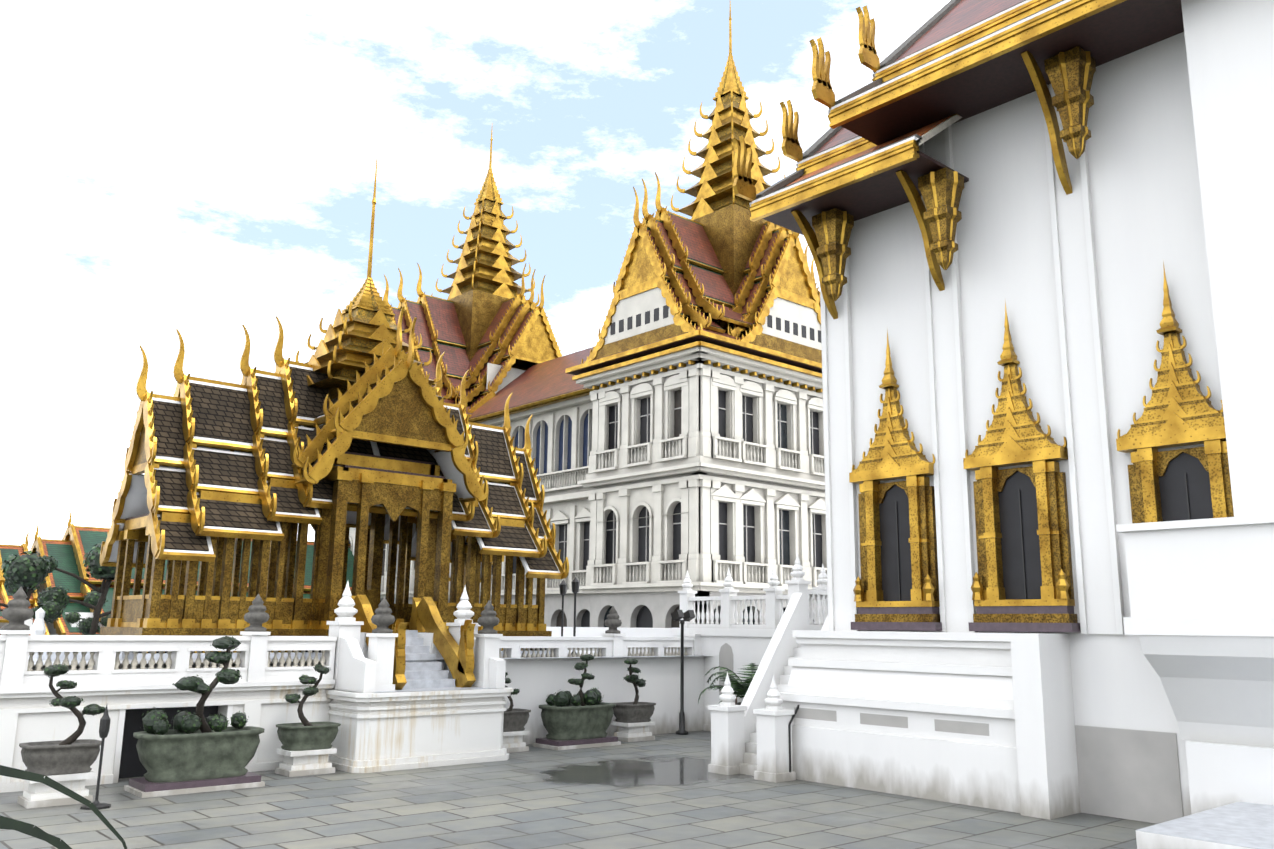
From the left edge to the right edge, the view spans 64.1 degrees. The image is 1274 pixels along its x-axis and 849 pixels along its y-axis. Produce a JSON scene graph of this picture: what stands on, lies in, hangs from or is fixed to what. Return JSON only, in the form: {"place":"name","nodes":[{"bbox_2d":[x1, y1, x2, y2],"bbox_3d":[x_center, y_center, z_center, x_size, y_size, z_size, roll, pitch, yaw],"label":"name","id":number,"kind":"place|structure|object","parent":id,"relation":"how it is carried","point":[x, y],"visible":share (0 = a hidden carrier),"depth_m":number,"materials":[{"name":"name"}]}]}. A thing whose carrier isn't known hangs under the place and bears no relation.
{"place":"outdoors","nodes":[
{"label":"outdoors","id":0,"kind":"place"},
{"bbox_2d":[0,0,949,550],"label":"sky","id":1,"kind":"structure","parent":0,"point":[204,170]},
{"bbox_2d":[0,730,1156,848],"bbox_3d":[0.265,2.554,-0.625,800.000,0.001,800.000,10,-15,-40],"label":"ground","id":2,"kind":"structure","parent":0,"point":[666,791],"depth_m":14.45,"materials":[{"name":"grey stone"}]},
{"bbox_2d":[0,543,132,634],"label":"trees","id":3,"kind":"object","parent":2,"relation":"on","point":[30,571],"visible":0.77,"depth_m":25.71,"materials":[{"name":"green plant"}]},
{"bbox_2d":[0,511,380,660],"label":"buildings","id":4,"kind":"structure","parent":2,"relation":"on","point":[72,547],"depth_m":52.64,"materials":[{"name":"green tile"}]},
{"bbox_2d":[0,581,703,792],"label":"balustrade wall","id":5,"kind":"structure","parent":2,"relation":"on","point":[398,696],"depth_m":19.10,"materials":[{"name":"stone"}]},
{"bbox_2d":[100,159,568,659],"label":"pavilion","id":6,"kind":"structure","parent":5,"relation":"on","point":[366,431],"depth_m":22.50,"materials":[{"name":"metal"}]},
{"bbox_2d":[0,577,757,848],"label":"potted plants","id":7,"kind":"object","parent":2,"relation":"on","point":[189,752],"visible":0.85,"depth_m":16.50,"materials":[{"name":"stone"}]},
{"bbox_2d":[348,1,826,627],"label":"palace building","id":8,"kind":"structure","parent":2,"relation":"on","point":[676,423],"depth_m":48.33,"materials":[{"name":"white paint"}]},
{"bbox_2d":[546,0,1273,848],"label":"temple building","id":9,"kind":"structure","parent":2,"relation":"on","point":[1038,234],"depth_m":16.17,"materials":[{"name":"white paint"}]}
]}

